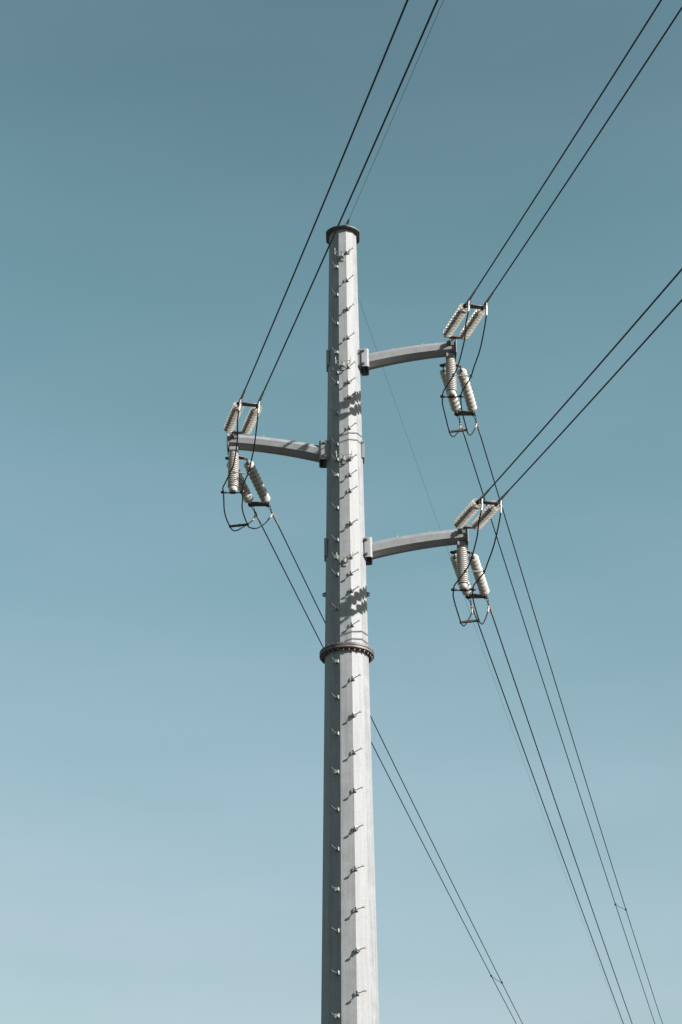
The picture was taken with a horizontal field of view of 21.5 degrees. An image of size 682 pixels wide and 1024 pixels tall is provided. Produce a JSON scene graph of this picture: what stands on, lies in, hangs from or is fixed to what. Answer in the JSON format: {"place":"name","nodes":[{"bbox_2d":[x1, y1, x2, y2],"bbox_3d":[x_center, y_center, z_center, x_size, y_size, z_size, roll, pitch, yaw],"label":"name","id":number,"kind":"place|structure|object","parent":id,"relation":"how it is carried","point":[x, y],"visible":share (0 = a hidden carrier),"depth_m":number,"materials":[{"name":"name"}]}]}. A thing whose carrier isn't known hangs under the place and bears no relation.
{"place":"outdoors","nodes":[
{"label":"outdoors","id":0,"kind":"place"},
{"bbox_2d":[0,0,681,1023],"label":"sky","id":1,"kind":"structure","parent":0,"point":[168,168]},
{"bbox_3d":[0.284,20.522,34.383,2.800,0.520,2.800,-1,-28,0],"label":"foundation","id":2,"kind":"object","parent":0,"visible":0},
{"bbox_2d":[227,225,468,1023],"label":"transmission pole","id":3,"kind":"object","parent":2,"relation":"on","point":[349,990],"visible":0.99,"depth_m":43.28,"materials":[{"name":"metal"}]},
{"bbox_2d":[221,451,244,493],"bbox_3d":[-2.762,-1.003,45.946,0.595,1.248,0.276,-10,-30,18],"label":"post insulator","id":4,"kind":"object","parent":3,"relation":"hanging from","point":[233,482],"visible":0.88,"depth_m":45.82,"materials":[{"name":"ceramic"}]},
{"bbox_2d":[222,411,253,530],"bbox_3d":[-2.700,-0.751,45.700,0.665,0.996,5.421,-1,-28,0],"label":"jumper cable","id":5,"kind":"object","parent":4,"relation":"attached to","point":[228,477],"visible":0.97,"depth_m":45.16,"materials":[{"name":"black rubber"}]},
{"bbox_2d":[229,523,248,527],"bbox_3d":[-2.667,0.351,46.809,0.523,0.085,0.072,-6,-28,-3],"label":"jumper spacer","id":6,"kind":"object","parent":5,"relation":"attached to","point":[239,525],"visible":1,"depth_m":46.79,"materials":[{"name":"metal"}]},
{"bbox_2d":[241,413,268,528],"bbox_3d":[-2.257,-0.747,45.722,0.622,0.899,5.369,-1,-28,0],"label":"jumper cable","id":7,"kind":"object","parent":4,"relation":"attached to","point":[247,475],"visible":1,"depth_m":45.04,"materials":[{"name":"black rubber"}]},
{"bbox_2d":[229,471,249,474],"bbox_3d":[-2.544,-0.983,44.799,0.520,0.085,0.072,2,-28,1],"label":"jumper spacer","id":8,"kind":"object","parent":7,"relation":"attached to","point":[247,472],"visible":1,"depth_m":44.78,"materials":[{"name":"metal"}]},
{"bbox_2d":[225,455,246,459],"bbox_3d":[-2.742,-1.457,46.671,0.562,0.100,0.270,0,-35,-1],"label":"yoke","id":9,"kind":"object","parent":3,"relation":"attached to","point":[240,457],"visible":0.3,"depth_m":46.71,"materials":[{"name":"brown metal"}]},
{"bbox_2d":[227,463,252,502],"bbox_3d":[-2.691,-0.824,47.571,0.277,0.278,2.044,-7,-36,12],"label":"insulator string","id":10,"kind":"object","parent":9,"relation":"attached to","point":[247,496],"visible":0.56,"depth_m":47.78,"materials":[{"name":"ceramic"}]},
{"bbox_2d":[244,459,269,502],"bbox_3d":[-2.235,-0.824,47.578,0.277,0.278,2.044,-7,-36,12],"label":"insulator string","id":11,"kind":"object","parent":9,"relation":"attached to","point":[259,486],"visible":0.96,"depth_m":47.49,"materials":[{"name":"ceramic"}]},
{"bbox_2d":[248,502,268,506],"bbox_3d":[-2.228,-0.214,48.444,0.582,0.100,0.196,0,-35,-1],"label":"yoke","id":12,"kind":"object","parent":11,"relation":"attached to","point":[250,504],"visible":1,"depth_m":48.44,"materials":[{"name":"brown metal"}]},
{"bbox_2d":[251,506,261,524],"bbox_3d":[-2.297,0.266,48.740,0.126,0.524,0.909,-7,-36,12],"label":"dead end clamp","id":13,"kind":"object","parent":12,"relation":"attached to","point":[255,515],"visible":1,"depth_m":48.74,"materials":[{"name":"metal"}]},
{"bbox_2d":[262,526,516,1023],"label":"conductor","id":14,"kind":"object","parent":13,"relation":"attached to","point":[385,769],"visible":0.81,"depth_m":63.44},
{"bbox_2d":[268,506,277,524],"bbox_3d":[-1.855,0.250,48.749,0.100,0.495,0.929,-7,-36,12],"label":"dead end clamp","id":15,"kind":"object","parent":12,"relation":"attached to","point":[272,514],"visible":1,"depth_m":48.76,"materials":[{"name":"metal"}]},
{"bbox_2d":[278,525,522,1023],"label":"conductor","id":16,"kind":"object","parent":15,"relation":"attached to","point":[401,779],"visible":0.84,"depth_m":63.35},
{"bbox_2d":[231,431,242,435],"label":"yoke","id":17,"kind":"object","parent":3,"relation":"attached to","point":[235,432],"visible":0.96,"depth_m":45.96,"materials":[{"name":"brown metal"}]},
{"bbox_2d":[224,401,243,432],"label":"insulator string","id":18,"kind":"object","parent":17,"relation":"attached to","point":[230,423],"visible":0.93,"depth_m":44.88,"materials":[{"name":"ceramic"}]},
{"bbox_2d":[241,405,261,434],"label":"insulator string","id":19,"kind":"object","parent":17,"relation":"attached to","point":[249,423],"visible":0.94,"depth_m":44.97,"materials":[{"name":"ceramic"}]},
{"bbox_2d":[236,401,257,407],"bbox_3d":[-2.284,-2.649,44.148,0.582,0.100,0.196,5,-19,-11],"label":"yoke","id":20,"kind":"object","parent":19,"relation":"attached to","point":[250,404],"visible":0.85,"depth_m":44.12,"materials":[{"name":"brown metal"}]},
{"bbox_2d":[238,389,245,410],"bbox_3d":[-2.424,-2.674,43.556,0.128,0.434,0.842,5,-19,-11],"label":"dead end clamp","id":21,"kind":"object","parent":20,"relation":"attached to","point":[241,398],"visible":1,"depth_m":43.61,"materials":[{"name":"metal"}]},
{"bbox_2d":[245,0,408,389],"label":"conductor","id":22,"kind":"object","parent":21,"relation":"attached to","point":[383,58],"visible":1,"depth_m":33.23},
{"bbox_2d":[257,391,264,412],"bbox_3d":[-1.975,-2.615,43.636,0.115,0.473,0.842,5,-19,-11],"label":"dead end clamp","id":23,"kind":"object","parent":20,"relation":"attached to","point":[259,401],"visible":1,"depth_m":43.66,"materials":[{"name":"metal"}]},
{"bbox_2d":[263,0,438,391],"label":"conductor","id":24,"kind":"object","parent":23,"relation":"attached to","point":[410,61],"visible":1,"depth_m":33.20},
{"bbox_2d":[440,357,463,398],"bbox_3d":[2.902,-3.530,47.258,0.595,1.248,0.276,-10,-30,18],"label":"post insulator","id":25,"kind":"object","parent":3,"relation":"hanging from","point":[450,369],"visible":0.9,"depth_m":47.12,"materials":[{"name":"ceramic"}]},
{"bbox_2d":[442,313,468,436],"bbox_3d":[2.972,-3.279,47.012,0.661,1.006,5.420,-1,-28,0],"label":"jumper cable","id":26,"kind":"object","parent":25,"relation":"attached to","point":[452,377],"visible":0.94,"depth_m":46.17,"materials":[{"name":"black rubber"}]},
{"bbox_2d":[448,429,467,432],"bbox_3d":[3.147,-2.178,48.120,0.523,0.085,0.072,-6,-28,-3],"label":"jumper spacer","id":27,"kind":"object","parent":26,"relation":"attached to","point":[458,430],"visible":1,"depth_m":48.10,"materials":[{"name":"metal"}]},
{"bbox_2d":[460,316,486,435],"bbox_3d":[3.421,-3.271,47.032,0.592,0.892,5.369,-1,-28,0],"label":"jumper cable","id":28,"kind":"object","parent":25,"relation":"attached to","point":[470,378],"visible":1,"depth_m":46.17,"materials":[{"name":"black rubber"}]},
{"bbox_2d":[444,335,462,340],"bbox_3d":[2.964,-4.596,47.360,0.562,0.100,0.270,5,-19,-11],"label":"yoke","id":29,"kind":"object","parent":3,"relation":"attached to","point":[452,337],"visible":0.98,"depth_m":47.29,"materials":[{"name":"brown metal"}]},
{"bbox_2d":[443,304,466,336],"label":"insulator string","id":30,"kind":"object","parent":29,"relation":"attached to","point":[456,319],"visible":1,"depth_m":46.21,"materials":[{"name":"ceramic"}]},
{"bbox_2d":[462,303,484,310],"bbox_3d":[3.380,-5.216,45.481,0.582,0.100,0.196,5,-19,-11],"label":"yoke","id":31,"kind":"object","parent":30,"relation":"attached to","point":[474,306],"visible":0.93,"depth_m":45.45,"materials":[{"name":"brown metal"}]},
{"bbox_2d":[466,290,475,312],"bbox_3d":[3.240,-5.223,44.883,0.124,0.473,0.842,5,-19,-11],"label":"dead end clamp","id":32,"kind":"object","parent":31,"relation":"attached to","point":[468,303],"visible":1,"depth_m":44.95,"materials":[{"name":"metal"}]},
{"bbox_2d":[475,0,661,289],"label":"conductor","id":33,"kind":"object","parent":32,"relation":"attached to","point":[637,37],"visible":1,"depth_m":37.50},
{"bbox_2d":[484,292,493,315],"bbox_3d":[3.685,-5.157,44.960,0.121,0.524,0.842,5,-19,-11],"label":"dead end clamp","id":34,"kind":"object","parent":31,"relation":"attached to","point":[486,303],"visible":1,"depth_m":45.01,"materials":[{"name":"metal"}]},
{"bbox_2d":[493,7,681,291],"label":"conductor","id":35,"kind":"object","parent":34,"relation":"attached to","point":[654,49],"visible":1,"depth_m":37.71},
{"bbox_2d":[460,309,484,338],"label":"insulator string","id":36,"kind":"object","parent":29,"relation":"attached to","point":[475,318],"visible":0.94,"depth_m":46.29,"materials":[{"name":"ceramic"}]},
{"bbox_2d":[450,550,471,553],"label":"yoke","id":37,"kind":"object","parent":3,"relation":"attached to","point":[455,552],"visible":0.41,"depth_m":45.37,"materials":[{"name":"brown metal"}]},
{"bbox_2d":[450,554,471,595],"bbox_3d":[3.094,1.601,46.227,0.277,0.278,2.044,-7,-36,12],"label":"insulator string","id":38,"kind":"object","parent":37,"relation":"attached to","point":[453,558],"visible":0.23,"depth_m":45.87,"materials":[{"name":"ceramic"}]},
{"bbox_2d":[468,553,488,595],"bbox_3d":[3.550,1.601,46.233,0.277,0.278,2.044,-7,-36,12],"label":"insulator string","id":39,"kind":"object","parent":37,"relation":"attached to","point":[481,583],"visible":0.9,"depth_m":46.13,"materials":[{"name":"ceramic"}]},
{"bbox_2d":[465,594,486,598],"bbox_3d":[3.557,2.210,47.100,0.582,0.100,0.196,0,-35,-1],"label":"yoke","id":40,"kind":"object","parent":39,"relation":"attached to","point":[476,596],"visible":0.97,"depth_m":47.09,"materials":[{"name":"brown metal"}]},
{"bbox_2d":[468,598,475,615],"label":"dead end clamp","id":41,"kind":"object","parent":40,"relation":"attached to","point":[472,609],"visible":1,"depth_m":47.35,"materials":[{"name":"metal"}]},
{"bbox_2d":[475,616,623,1023],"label":"conductor","id":42,"kind":"object","parent":41,"relation":"attached to","point":[544,806],"visible":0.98,"depth_m":57.70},
{"bbox_2d":[486,598,492,615],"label":"dead end clamp","id":43,"kind":"object","parent":40,"relation":"attached to","point":[488,607],"visible":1,"depth_m":47.39,"materials":[{"name":"metal"}]},
{"bbox_2d":[492,616,631,1022],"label":"conductor","id":44,"kind":"object","parent":43,"relation":"attached to","point":[556,804],"visible":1,"depth_m":57.19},
{"bbox_2d":[451,546,475,591],"bbox_3d":[3.024,1.422,44.602,0.595,1.248,0.276,-10,-30,18],"label":"post insulator","id":45,"kind":"object","parent":3,"relation":"hanging from","point":[462,563],"visible":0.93,"depth_m":44.50,"materials":[{"name":"ceramic"}]},
{"bbox_2d":[452,511,481,626],"bbox_3d":[3.094,1.675,44.355,0.666,0.990,5.420,-1,-28,0],"label":"jumper cable","id":46,"kind":"object","parent":45,"relation":"attached to","point":[465,570],"visible":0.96,"depth_m":43.52,"materials":[{"name":"black rubber"}]},
{"bbox_2d":[460,619,479,623],"bbox_3d":[3.269,2.774,45.464,0.523,0.085,0.072,-6,-28,-3],"label":"jumper spacer","id":47,"kind":"object","parent":46,"relation":"attached to","point":[469,621],"visible":1,"depth_m":45.44,"materials":[{"name":"metal"}]},
{"bbox_2d":[472,513,500,624],"bbox_3d":[3.542,1.671,44.382,0.600,0.886,5.369,-1,-28,0],"label":"jumper cable","id":48,"kind":"object","parent":45,"relation":"attached to","point":[483,573],"visible":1,"depth_m":43.52,"materials":[{"name":"black rubber"}]},
{"bbox_2d":[498,490,507,512],"bbox_3d":[3.808,-0.191,42.291,0.121,0.472,0.842,5,-19,-11],"label":"dead end clamp","id":49,"kind":"object","parent":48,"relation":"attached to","point":[502,497],"visible":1,"depth_m":42.34,"materials":[{"name":"metal"}]},
{"bbox_2d":[508,299,681,491],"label":"conductor","id":50,"kind":"object","parent":49,"relation":"attached to","point":[629,358],"visible":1,"depth_m":36.03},
{"bbox_2d":[462,526,472,529],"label":"yoke","id":51,"kind":"object","parent":3,"relation":"attached to","point":[466,527],"visible":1,"depth_m":44.61,"materials":[{"name":"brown metal"}]},
{"bbox_2d":[454,499,480,528],"bbox_3d":[3.074,0.061,43.688,0.277,0.278,1.981,5,-19,-11],"label":"insulator string","id":52,"kind":"object","parent":51,"relation":"attached to","point":[467,514],"visible":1,"depth_m":43.53,"materials":[{"name":"ceramic"}]},
{"bbox_2d":[472,500,499,529],"bbox_3d":[3.520,0.102,43.773,0.277,0.278,1.981,5,-19,-11],"label":"insulator string","id":53,"kind":"object","parent":51,"relation":"attached to","point":[488,512],"visible":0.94,"depth_m":43.59,"materials":[{"name":"ceramic"}]},
{"bbox_2d":[475,499,499,505],"bbox_3d":[3.502,-0.225,42.804,0.582,0.100,0.196,5,-19,-11],"label":"yoke","id":54,"kind":"object","parent":53,"relation":"attached to","point":[495,503],"visible":0.92,"depth_m":42.76,"materials":[{"name":"brown metal"}]},
{"bbox_2d":[479,489,489,510],"bbox_3d":[3.365,-0.246,42.212,0.121,0.440,0.842,5,-19,-11],"label":"dead end clamp","id":55,"kind":"object","parent":54,"relation":"attached to","point":[481,499],"visible":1,"depth_m":42.27,"materials":[{"name":"metal"}]},
{"bbox_2d":[489,268,681,489],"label":"conductor","id":56,"kind":"object","parent":55,"relation":"attached to","point":[624,335],"visible":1,"depth_m":35.17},
{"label":"yoke","id":57,"kind":"object","parent":3,"relation":"attached to","visible":0},
{"bbox_2d":[440,367,460,411],"bbox_3d":[2.973,-3.351,48.883,0.277,0.278,2.044,-7,-36,12],"label":"insulator string","id":58,"kind":"object","parent":57,"relation":"attached to","point":[455,406],"visible":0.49,"depth_m":49.18,"materials":[{"name":"ceramic"}]},
{"bbox_2d":[457,366,476,411],"bbox_3d":[3.429,-3.351,48.889,0.277,0.278,2.044,-7,-36,12],"label":"insulator string","id":59,"kind":"object","parent":57,"relation":"attached to","point":[469,398],"visible":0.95,"depth_m":48.82,"materials":[{"name":"ceramic"}]},
{"bbox_2d":[454,411,474,415],"bbox_3d":[3.436,-2.742,49.756,0.582,0.100,0.196,0,-35,-1],"label":"yoke","id":60,"kind":"object","parent":59,"relation":"attached to","point":[465,413],"visible":0.93,"depth_m":49.74,"materials":[{"name":"brown metal"}]},
{"bbox_2d":[457,416,464,434],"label":"dead end clamp","id":61,"kind":"object","parent":60,"relation":"attached to","point":[460,425],"visible":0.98,"depth_m":50.03,"materials":[{"name":"metal"}]},
{"bbox_2d":[464,435,654,1023],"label":"conductor","id":62,"kind":"object","parent":61,"relation":"attached to","point":[552,709],"visible":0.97,"depth_m":64.19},
{"bbox_2d":[473,415,480,434],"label":"dead end clamp","id":63,"kind":"object","parent":60,"relation":"attached to","point":[476,424],"visible":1,"depth_m":50.07,"materials":[{"name":"metal"}]},
{"bbox_2d":[480,435,662,1023],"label":"conductor","id":64,"kind":"object","parent":63,"relation":"attached to","point":[561,703],"visible":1,"depth_m":63.17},
{"label":"wire grip","id":65,"kind":"object","parent":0,"visible":0},
{"bbox_2d":[358,298,621,1022],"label":"shield wire","id":66,"kind":"object","parent":65,"relation":"attached to","point":[476,631],"visible":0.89,"depth_m":67.50,"materials":[{"name":"metal"}]},
{"bbox_3d":[0.176,-7.893,49.032,0.100,0.085,0.481,6,-30,-11],"label":"wire grip","id":67,"kind":"object","parent":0,"visible":0},
{"bbox_2d":[350,0,443,215],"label":"shield wire","id":68,"kind":"object","parent":67,"relation":"attached to","point":[399,102],"visible":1,"depth_m":43.38,"materials":[{"name":"metal"}]}
]}

